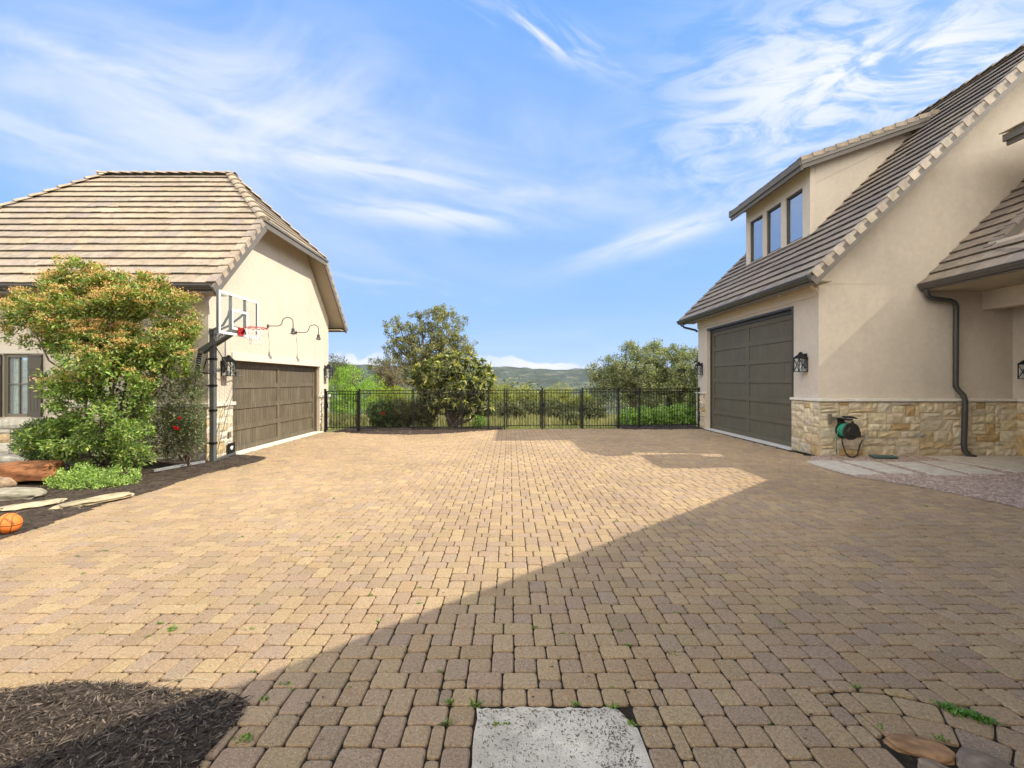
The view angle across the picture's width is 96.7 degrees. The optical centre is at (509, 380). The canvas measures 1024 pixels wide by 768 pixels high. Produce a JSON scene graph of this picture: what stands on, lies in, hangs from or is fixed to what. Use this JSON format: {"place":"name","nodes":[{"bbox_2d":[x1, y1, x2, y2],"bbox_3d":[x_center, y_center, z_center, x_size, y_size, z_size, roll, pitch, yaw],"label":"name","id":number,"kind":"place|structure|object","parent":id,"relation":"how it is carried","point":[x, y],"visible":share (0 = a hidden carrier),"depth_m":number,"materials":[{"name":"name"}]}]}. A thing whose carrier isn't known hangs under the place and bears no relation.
{"place":"outdoors","nodes":[
{"label":"outdoors","id":0,"kind":"place"},
{"bbox_2d":[0,170,347,460],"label":"garage building","id":1,"kind":"structure","parent":0,"point":[206,234],"depth_m":12.15,"materials":[{"name":"paint"}]},
{"bbox_2d":[5,354,27,416],"bbox_3d":[-11.390,0.105,10.617,0.600,1.450,0.174,0,0,0],"label":"window","id":2,"kind":"structure","parent":1,"relation":"in","point":[18,383],"depth_m":10.54,"materials":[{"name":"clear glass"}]},
{"bbox_2d":[221,355,236,375],"bbox_3d":[-6.829,-0.374,11.040,0.262,0.521,0.254,0,0,0],"label":"wall lantern","id":3,"kind":"object","parent":1,"relation":"attached to","point":[228,358],"depth_m":11.00,"materials":[{"name":"black metal"}]},
{"bbox_2d":[232,362,313,451],"bbox_3d":[-7.170,0.672,14.015,0.080,2.324,5.110,0,0,0],"label":"garage door","id":4,"kind":"structure","parent":1,"relation":"in","point":[274,403],"depth_m":13.60,"materials":[{"name":"brown wood"}]},
{"bbox_2d":[267,317,296,333],"bbox_3d":[-6.545,-1.568,13.070,0.830,0.540,0.200,0,0,0],"label":"gooseneck lamp","id":5,"kind":"object","parent":1,"relation":"attached to","point":[293,330],"visible":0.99,"depth_m":13.06,"materials":[{"name":"brown metal"}]},
{"bbox_2d":[295,325,320,339],"bbox_3d":[-6.545,-1.568,14.800,0.830,0.540,0.200,0,0,0],"label":"gooseneck lamp","id":6,"kind":"object","parent":1,"relation":"attached to","point":[318,336],"visible":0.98,"depth_m":14.79,"materials":[{"name":"brown metal"}]},
{"bbox_2d":[324,364,332,377],"bbox_3d":[-6.829,-0.374,17.100,0.262,0.521,0.254,0,0,0],"label":"wall lantern","id":7,"kind":"object","parent":1,"relation":"attached to","point":[328,366],"depth_m":17.07,"materials":[{"name":"black metal"}]},
{"bbox_2d":[23,360,697,414],"bbox_3d":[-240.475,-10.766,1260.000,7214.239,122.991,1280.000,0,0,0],"label":"hills","id":8,"kind":"structure","parent":0,"point":[545,378],"depth_m":1196.04,"materials":[{"name":"green plant"}]},
{"bbox_2d":[205,414,815,461],"bbox_3d":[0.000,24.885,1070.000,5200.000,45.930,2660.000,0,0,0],"label":"ground","id":9,"kind":"structure","parent":0,"point":[328,430],"depth_m":21.36,"materials":[{"name":"green plant"}]},
{"bbox_2d":[324,389,325,431],"bbox_3d":[-6.800,1.095,16.750,0.076,1.610,0.076,0,0,0],"label":"gate post","id":10,"kind":"object","parent":9,"relation":"on","point":[324,410],"visible":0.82,"depth_m":16.72,"materials":[{"name":"black metal"}]},
{"bbox_2d":[325,391,357,430],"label":"gate","id":11,"kind":"structure","parent":10,"relation":"attached to","point":[326,407],"depth_m":16.61,"materials":[{"name":"black metal"}]},
{"bbox_2d":[328,353,366,414],"bbox_3d":[-10.846,0.389,29.154,3.963,4.458,2.573,0,0,0],"label":"oak tree","id":12,"kind":"object","parent":9,"relation":"on","point":[334,362],"visible":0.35,"depth_m":28.85,"materials":[{"name":"green plant"}]},
{"bbox_2d":[328,363,385,423],"bbox_3d":[-7.292,0.669,21.025,3.148,3.116,2.344,0,0,0],"label":"feathery tree","id":13,"kind":"object","parent":9,"relation":"on","point":[364,383],"visible":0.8,"depth_m":20.84,"materials":[{"name":"green plant"}]},
{"bbox_2d":[364,397,394,426],"bbox_3d":[-5.170,1.304,18.286,1.320,1.334,1.366,0,0,0],"label":"rose bush","id":14,"kind":"object","parent":9,"relation":"on","point":[378,417],"visible":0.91,"depth_m":18.04,"materials":[{"name":"green plant"}]},
{"bbox_2d":[368,384,415,402],"bbox_3d":[-5.162,0.718,20.028,2.150,1.177,1.222,0,0,0],"label":"flowering shrub","id":15,"kind":"object","parent":9,"relation":"on","point":[390,397],"visible":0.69,"depth_m":19.89,"materials":[{"name":"green plant"}]},
{"bbox_2d":[366,355,419,404],"bbox_3d":[-5.862,0.483,23.067,2.321,3.672,2.338,0,0,44],"label":"olive tree","id":16,"kind":"object","parent":9,"relation":"on","point":[388,381],"visible":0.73,"depth_m":22.81,"materials":[{"name":"green plant"}]},
{"bbox_2d":[384,397,410,426],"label":"rose bush","id":17,"kind":"object","parent":9,"relation":"on","point":[399,416],"visible":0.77,"depth_m":18.20,"materials":[{"name":"green plant"}]},
{"bbox_2d":[333,426,502,434],"bbox_3d":[-3.374,1.831,17.106,6.303,0.107,3.033,0,0,0],"label":"mulch border","id":18,"kind":"object","parent":9,"relation":"on","point":[389,430],"visible":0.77,"depth_m":16.79,"materials":[{"name":"brown soil"}]},
{"bbox_2d":[471,414,487,427],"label":"plant","id":19,"kind":"object","parent":18,"relation":"on","point":[479,421],"visible":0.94,"depth_m":17.71,"materials":[{"name":"green plant"}]},
{"bbox_2d":[366,302,478,406],"bbox_3d":[-4.854,-0.974,25.453,6.228,6.891,3.786,0,0,0],"label":"oak tree","id":20,"kind":"object","parent":9,"relation":"on","point":[414,357],"visible":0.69,"depth_m":25.08,"materials":[{"name":"green plant"}]},
{"bbox_2d":[407,398,438,426],"bbox_3d":[-3.526,1.294,18.428,1.321,1.331,1.377,0,0,-22],"label":"rose bush","id":21,"kind":"object","parent":9,"relation":"on","point":[427,418],"visible":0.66,"depth_m":18.11,"materials":[{"name":"green plant"}]},
{"bbox_2d":[358,389,504,431],"bbox_3d":[-2.846,1.105,17.027,5.401,1.630,0.268,0,0,-9],"label":"picket fence","id":22,"kind":"object","parent":9,"relation":"on","point":[412,393],"visible":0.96,"depth_m":17.06,"materials":[{"name":"black metal"}]},
{"bbox_2d":[407,350,497,426],"bbox_3d":[-2.335,0.387,18.496,3.761,3.335,2.808,0,0,0],"label":"loquat tree","id":23,"kind":"object","parent":9,"relation":"on","point":[452,366],"visible":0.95,"depth_m":17.94,"materials":[{"name":"green plant"}]},
{"bbox_2d":[463,400,499,416],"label":"scrub bush","id":24,"kind":"object","parent":9,"relation":"on","point":[490,413],"visible":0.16,"depth_m":25.76,"materials":[{"name":"green plant"}]},
{"bbox_2d":[490,388,505,403],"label":"meadow tree","id":25,"kind":"object","parent":9,"relation":"on","point":[495,396],"visible":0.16,"depth_m":28.69,"materials":[{"name":"green plant"}]},
{"bbox_2d":[490,382,517,401],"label":"meadow tree","id":26,"kind":"object","parent":9,"relation":"on","point":[509,396],"visible":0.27,"depth_m":32.88,"materials":[{"name":"green plant"}]},
{"bbox_2d":[328,376,686,415],"bbox_3d":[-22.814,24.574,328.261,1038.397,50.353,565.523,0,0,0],"label":"distant woods","id":27,"kind":"object","parent":9,"relation":"on","point":[514,383],"depth_m":52.79,"materials":[{"name":"green plant"}]},
{"bbox_2d":[491,397,524,416],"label":"scrub bush","id":28,"kind":"object","parent":9,"relation":"on","point":[498,403],"visible":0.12,"depth_m":27.72,"materials":[{"name":"green plant"}]},
{"bbox_2d":[495,402,530,419],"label":"scrub bush","id":29,"kind":"object","parent":9,"relation":"on","point":[511,410],"visible":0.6,"depth_m":24.66,"materials":[{"name":"green plant"}]},
{"bbox_2d":[328,412,700,429],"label":"meadow grass","id":30,"kind":"structure","parent":9,"relation":"on","point":[527,420],"depth_m":21.98,"materials":[{"name":"green plant"}]},
{"bbox_2d":[508,384,535,406],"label":"meadow tree","id":31,"kind":"object","parent":9,"relation":"on","point":[526,395],"visible":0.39,"depth_m":34.62,"materials":[{"name":"green plant"}]},
{"bbox_2d":[517,399,543,418],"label":"scrub bush","id":32,"kind":"object","parent":9,"relation":"on","point":[529,408],"visible":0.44,"depth_m":28.61,"materials":[{"name":"green plant"}]},
{"bbox_2d":[528,388,561,403],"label":"meadow tree","id":33,"kind":"object","parent":9,"relation":"on","point":[550,394],"visible":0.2,"depth_m":33.74,"materials":[{"name":"green plant"}]},
{"bbox_2d":[538,395,560,413],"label":"scrub bush","id":34,"kind":"object","parent":9,"relation":"on","point":[553,401],"visible":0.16,"depth_m":29.89,"materials":[{"name":"green plant"}]},
{"bbox_2d":[442,406,657,414],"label":"shrubs","id":35,"kind":"object","parent":9,"relation":"on","point":[624,407],"visible":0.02,"depth_m":38.13,"materials":[{"name":"green plant"}]},
{"bbox_2d":[543,401,575,417],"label":"scrub bush","id":36,"kind":"object","parent":9,"relation":"on","point":[556,410],"visible":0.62,"depth_m":26.69,"materials":[{"name":"green plant"}]},
{"bbox_2d":[546,382,575,405],"bbox_3d":[3.890,1.623,36.010,2.972,3.169,2.685,0,0,0],"label":"meadow tree","id":37,"kind":"object","parent":9,"relation":"on","point":[558,392],"visible":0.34,"depth_m":35.65,"materials":[{"name":"green plant"}]},
{"bbox_2d":[557,408,588,424],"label":"scrub bush","id":38,"kind":"object","parent":9,"relation":"on","point":[570,416],"visible":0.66,"depth_m":22.19,"materials":[{"name":"green plant"}]},
{"bbox_2d":[569,390,595,406],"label":"meadow tree","id":39,"kind":"object","parent":9,"relation":"on","point":[571,401],"visible":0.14,"depth_m":30.73,"materials":[{"name":"green plant"}]},
{"bbox_2d":[572,398,609,419],"bbox_3d":[4.518,1.724,26.012,2.146,1.540,1.980,0,0,30],"label":"scrub bush","id":40,"kind":"object","parent":9,"relation":"on","point":[593,411],"visible":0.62,"depth_m":25.62,"materials":[{"name":"green plant"}]},
{"bbox_2d":[581,387,618,428],"bbox_3d":[3.500,1.085,17.640,1.468,1.670,0.065,0,0,-3],"label":"picket fence","id":41,"kind":"object","parent":9,"relation":"on","point":[600,425],"visible":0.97,"depth_m":17.63,"materials":[{"name":"black metal"}]},
{"bbox_2d":[543,390,582,427],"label":"gate","id":42,"kind":"structure","parent":41,"relation":"attached to","point":[580,409],"depth_m":17.56,"materials":[{"name":"black metal"}]},
{"bbox_2d":[615,406,637,424],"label":"hedge bush","id":43,"kind":"object","parent":9,"relation":"on","point":[631,409],"visible":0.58,"depth_m":21.38,"materials":[{"name":"green plant"}]},
{"bbox_2d":[583,339,682,415],"bbox_3d":[7.206,0.002,26.887,5.791,5.047,3.745,0,0,0],"label":"oak tree","id":44,"kind":"object","parent":9,"relation":"on","point":[624,379],"visible":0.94,"depth_m":26.53,"materials":[{"name":"green plant"}]},
{"bbox_2d":[630,405,657,424],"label":"hedge bush","id":45,"kind":"object","parent":9,"relation":"on","point":[645,412],"visible":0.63,"depth_m":21.41,"materials":[{"name":"green plant"}]},
{"bbox_2d":[619,387,699,427],"bbox_3d":[5.889,1.085,17.964,3.444,1.670,0.078,0,0,-8],"label":"picket fence","id":46,"kind":"object","parent":9,"relation":"on","point":[639,391],"visible":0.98,"depth_m":17.96,"materials":[{"name":"black metal"}]},
{"bbox_2d":[649,405,675,423],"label":"hedge bush","id":47,"kind":"object","parent":9,"relation":"on","point":[665,417],"visible":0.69,"depth_m":21.36,"materials":[{"name":"green plant"}]},
{"bbox_2d":[645,338,697,412],"bbox_3d":[10.589,-0.036,27.008,5.377,5.107,3.543,0,0,0],"label":"oak tree","id":48,"kind":"object","parent":9,"relation":"on","point":[681,357],"visible":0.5,"depth_m":26.58,"materials":[{"name":"green plant"}]},
{"bbox_2d":[668,403,695,423],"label":"hedge bush","id":49,"kind":"object","parent":9,"relation":"on","point":[678,417],"visible":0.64,"depth_m":21.39,"materials":[{"name":"green plant"}]},
{"bbox_2d":[686,392,696,414],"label":"evergreen shrub","id":50,"kind":"object","parent":9,"relation":"on","point":[690,403],"visible":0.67,"depth_m":19.93,"materials":[{"name":"green plant"}]},
{"bbox_2d":[688,406,695,425],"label":"hedge bush","id":51,"kind":"object","parent":9,"relation":"on","point":[694,422],"visible":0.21,"depth_m":21.40,"materials":[{"name":"green plant"}]},
{"bbox_2d":[807,460,881,474],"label":"stepping slab","id":52,"kind":"structure","parent":9,"relation":"on","point":[835,465],"depth_m":9.60,"materials":[{"name":"concrete"}]},
{"bbox_2d":[676,43,1023,456],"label":"house wing","id":53,"kind":"structure","parent":9,"relation":"on","point":[877,276],"depth_m":11.28,"materials":[{"name":"beige paint"}]},
{"bbox_2d":[695,362,702,374],"bbox_3d":[7.519,-0.514,18.120,0.262,0.521,0.254,0,0,0],"label":"wall lantern","id":54,"kind":"object","parent":53,"relation":"attached to","point":[700,365],"depth_m":18.06,"materials":[{"name":"black metal"}]},
{"bbox_2d":[712,314,791,446],"bbox_3d":[7.860,-0.019,14.975,0.080,3.702,5.270,0,0,0],"label":"garage door","id":55,"kind":"structure","parent":53,"relation":"in","point":[751,363],"depth_m":14.56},
{"bbox_2d":[751,215,762,262],"bbox_3d":[8.948,-5.110,16.415,0.065,1.520,0.870,0,0,0],"label":"window","id":56,"kind":"structure","parent":53,"relation":"in","point":[756,225],"depth_m":16.46,"materials":[{"name":"blue glass"}]},
{"bbox_2d":[767,203,780,254],"bbox_3d":[8.948,-5.110,15.335,0.065,1.520,0.870,0,0,0],"label":"window","id":57,"kind":"structure","parent":53,"relation":"in","point":[774,214],"depth_m":15.41,"materials":[{"name":"blue glass"}]},
{"bbox_2d":[787,188,802,244],"bbox_3d":[8.948,-5.110,14.230,0.065,1.520,0.860,0,0,0],"label":"window","id":58,"kind":"structure","parent":53,"relation":"in","point":[794,202],"depth_m":14.27,"materials":[{"name":"blue glass"}]},
{"bbox_2d":[793,352,807,371],"bbox_3d":[7.519,-0.494,11.770,0.262,0.521,0.254,0,0,0],"label":"wall lantern","id":59,"kind":"object","parent":53,"relation":"attached to","point":[800,355],"depth_m":11.72,"materials":[{"name":"black metal"}]},
{"bbox_2d":[828,414,853,423],"bbox_3d":[7.970,0.930,10.975,0.380,0.240,0.330,0,0,0],"label":"hose bracket","id":60,"kind":"object","parent":53,"relation":"attached to","point":[830,416],"visible":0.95,"depth_m":11.08,"materials":[{"name":"beige metal"}]},
{"bbox_2d":[835,418,862,457],"bbox_3d":[8.201,1.363,10.943,0.743,0.965,0.435,0,0,0],"label":"hose reel","id":61,"kind":"object","parent":53,"relation":"attached to","point":[848,431],"visible":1,"depth_m":10.78,"materials":[{"name":"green plastic"}]},
{"bbox_2d":[1017,360,1023,378],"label":"wall lantern","id":62,"kind":"object","parent":53,"relation":"attached to","point":[1018,366],"depth_m":10.93,"materials":[{"name":"black metal"}]},
{"bbox_2d":[843,460,916,473],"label":"stepping slab","id":63,"kind":"structure","parent":9,"relation":"on","point":[881,467],"depth_m":9.60,"materials":[{"name":"concrete"}]},
{"bbox_2d":[921,461,1005,474],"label":"stepping slab","id":64,"kind":"structure","parent":9,"relation":"on","point":[969,469],"depth_m":9.60,"materials":[{"name":"concrete"}]},
{"bbox_2d":[0,428,1023,767],"bbox_3d":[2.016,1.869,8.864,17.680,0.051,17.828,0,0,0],"label":"driveway","id":65,"kind":"structure","parent":0,"point":[780,496],"depth_m":3.89,"materials":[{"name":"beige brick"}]},
{"bbox_2d":[0,678,256,767],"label":"mulch","id":66,"kind":"object","parent":65,"relation":"on","point":[84,724],"visible":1,"depth_m":2.37,"materials":[{"name":"brown wood"}]},
{"bbox_2d":[159,677,211,687],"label":"twig","id":67,"kind":"object","parent":66,"relation":"on","point":[186,678],"visible":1,"depth_m":2.69,"materials":[{"name":"beige wood"}]},
{"bbox_2d":[0,455,264,538],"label":"mulch bed","id":68,"kind":"object","parent":65,"relation":"on","point":[38,517],"visible":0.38,"depth_m":7.70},
{"bbox_2d":[0,476,18,487],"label":"boulder","id":69,"kind":"object","parent":68,"relation":"on","point":[5,482],"visible":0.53,"depth_m":7.52,"materials":[{"name":"stone"}]},
{"bbox_2d":[0,460,63,481],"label":"boulder","id":70,"kind":"object","parent":69,"relation":"on","point":[21,471],"visible":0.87,"depth_m":7.68,"materials":[{"name":"stone"}]},
{"bbox_2d":[0,513,22,533],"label":"basketball","id":71,"kind":"object","parent":68,"relation":"on","point":[11,522],"visible":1,"depth_m":5.45,"materials":[{"name":"orange rubber"}]},
{"bbox_2d":[0,487,47,500],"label":"boulder","id":72,"kind":"object","parent":68,"relation":"on","point":[17,493],"visible":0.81,"depth_m":6.93,"materials":[{"name":"stone"}]},
{"bbox_2d":[0,498,66,510],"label":"flagstone","id":73,"kind":"object","parent":68,"relation":"on","point":[29,505],"visible":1,"depth_m":6.46,"materials":[{"name":"stone"}]},
{"bbox_2d":[0,451,97,467],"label":"boulder","id":74,"kind":"object","parent":68,"relation":"on","point":[5,456],"visible":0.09,"depth_m":9.07,"materials":[{"name":"stone"}]},
{"bbox_2d":[6,415,103,470],"bbox_3d":[-8.700,1.208,8.809,1.551,1.123,1.058,0,0,0],"label":"boxwood shrub","id":75,"kind":"object","parent":68,"relation":"on","point":[30,455],"visible":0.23,"depth_m":8.52,"materials":[{"name":"green plant"}]},
{"bbox_2d":[49,492,134,508],"bbox_3d":[-6.277,1.799,6.864,0.365,0.070,1.039,0,0,24],"label":"flagstone","id":76,"kind":"object","parent":68,"relation":"on","point":[102,498],"visible":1,"depth_m":6.81,"materials":[{"name":"stone"}]},
{"bbox_2d":[40,461,145,490],"bbox_3d":[-7.171,1.683,7.879,1.456,0.579,0.913,0,0,0],"label":"groundcover plant","id":77,"kind":"object","parent":68,"relation":"on","point":[104,477],"visible":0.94,"depth_m":7.76,"materials":[{"name":"green plant"}]},
{"bbox_2d":[0,252,211,477],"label":"photinia shrub","id":78,"kind":"object","parent":68,"relation":"on","point":[91,335],"visible":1,"depth_m":8.38,"materials":[{"name":"green plant"}]},
{"bbox_2d":[141,361,207,465],"bbox_3d":[-6.943,0.685,9.596,1.488,2.250,1.144,0,0,0],"label":"rose bush","id":79,"kind":"object","parent":68,"relation":"on","point":[180,432],"visible":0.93,"depth_m":9.44,"materials":[{"name":"green plant"}]},
{"bbox_2d":[152,460,204,471],"bbox_3d":[-6.860,1.763,9.465,0.055,0.054,1.079,0,0,17],"label":"steel rail","id":80,"kind":"object","parent":68,"relation":"on","point":[175,466],"visible":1,"depth_m":9.36,"materials":[{"name":"grey metal"}]},
{"bbox_2d":[194,289,267,461],"bbox_3d":[-6.466,-0.034,10.532,1.894,3.771,1.272,0,0,38],"label":"basketball hoop","id":81,"kind":"object","parent":68,"relation":"on","point":[212,344],"visible":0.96,"depth_m":10.25,"materials":[{"name":"black metal"}]},
{"bbox_2d":[34,466,993,742],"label":"weeds","id":82,"kind":"object","parent":65,"relation":"on","point":[614,706],"visible":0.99,"depth_m":2.64,"materials":[{"name":"green plant"}]},
{"bbox_2d":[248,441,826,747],"bbox_3d":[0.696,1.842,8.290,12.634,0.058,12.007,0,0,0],"label":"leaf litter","id":83,"kind":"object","parent":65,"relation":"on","point":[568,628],"visible":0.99,"depth_m":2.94,"materials":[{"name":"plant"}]},
{"bbox_2d":[541,388,542,429],"bbox_3d":[1.240,1.085,17.500,0.072,1.630,0.072,0,0,0],"label":"gate post","id":84,"kind":"object","parent":65,"relation":"on","point":[541,408],"visible":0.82,"depth_m":17.47,"materials":[{"name":"black metal"}]},
{"bbox_2d":[505,390,540,427],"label":"gate","id":85,"kind":"structure","parent":84,"relation":"attached to","point":[516,425],"depth_m":17.43,"materials":[{"name":"black metal"}]},
{"bbox_2d":[472,706,652,767],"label":"concrete slab","id":86,"kind":"structure","parent":65,"relation":"on","point":[558,749],"depth_m":2.35,"materials":[{"name":"grey concrete"}]},
{"bbox_2d":[474,708,641,767],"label":"slab litter","id":87,"kind":"object","parent":86,"relation":"on","point":[569,734],"visible":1,"depth_m":2.38,"materials":[{"name":"grey plant"}]},
{"bbox_2d":[615,424,703,429],"bbox_3d":[5.960,1.830,18.254,3.395,0.101,1.960,0,0,0],"label":"mulch border","id":88,"kind":"object","parent":65,"relation":"on","point":[658,427],"visible":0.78,"depth_m":17.86,"materials":[{"name":"brown soil"}]},
{"bbox_2d":[810,455,1023,508],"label":"gravel","id":89,"kind":"structure","parent":65,"relation":"on","point":[1007,488],"depth_m":8.43,"materials":[{"name":"grey gravel"}]},
{"bbox_2d":[868,455,897,457],"bbox_3d":[8.880,1.798,10.811,0.554,0.045,0.289,0,0,11],"label":"valve box","id":90,"kind":"object","parent":89,"relation":"on","point":[882,456],"visible":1,"depth_m":10.72,"materials":[{"name":"green plastic"}]},
{"bbox_2d":[887,462,966,475],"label":"stepping slab","id":91,"kind":"structure","parent":89,"relation":"on","point":[927,469],"depth_m":9.41,"materials":[{"name":"concrete"}]},
{"bbox_2d":[882,733,955,764],"bbox_3d":[2.064,1.855,2.301,0.294,0.058,0.157,0,0,20],"label":"edging stone","id":92,"kind":"object","parent":65,"relation":"on","point":[920,747],"visible":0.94,"depth_m":2.28,"materials":[{"name":"stone"}]},
{"bbox_2d":[917,757,948,767],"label":"edging stone","id":93,"kind":"object","parent":65,"relation":"on","point":[925,763],"visible":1,"depth_m":2.18,"materials":[{"name":"stone"}]},
{"bbox_2d":[886,744,1013,765],"bbox_3d":[2.297,1.869,1.846,0.813,0.035,1.122,0,0,0],"label":"mulch pocket","id":94,"kind":"object","parent":65,"relation":"on","point":[912,760],"visible":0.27,"depth_m":2.25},
{"bbox_2d":[929,699,1000,727],"bbox_3d":[2.516,1.840,2.522,0.284,0.058,0.131,0,0,41],"label":"weed clump","id":95,"kind":"object","parent":65,"relation":"on","point":[954,710],"visible":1,"depth_m":2.51,"materials":[{"name":"green plant"}]},
{"bbox_2d":[955,746,1013,767],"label":"edging stone","id":96,"kind":"object","parent":65,"relation":"on","point":[965,757],"visible":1,"depth_m":2.19,"materials":[{"name":"stone"}]},
{"bbox_2d":[0,0,1023,369],"label":"sky","id":97,"kind":"structure","parent":0,"point":[566,177],"materials":[{"name":"blue"}]},
{"bbox_2d":[928,456,1023,472],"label":"walkway","id":98,"kind":"structure","parent":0,"point":[1014,464],"depth_m":10.29,"materials":[{"name":"concrete"}]}
]}

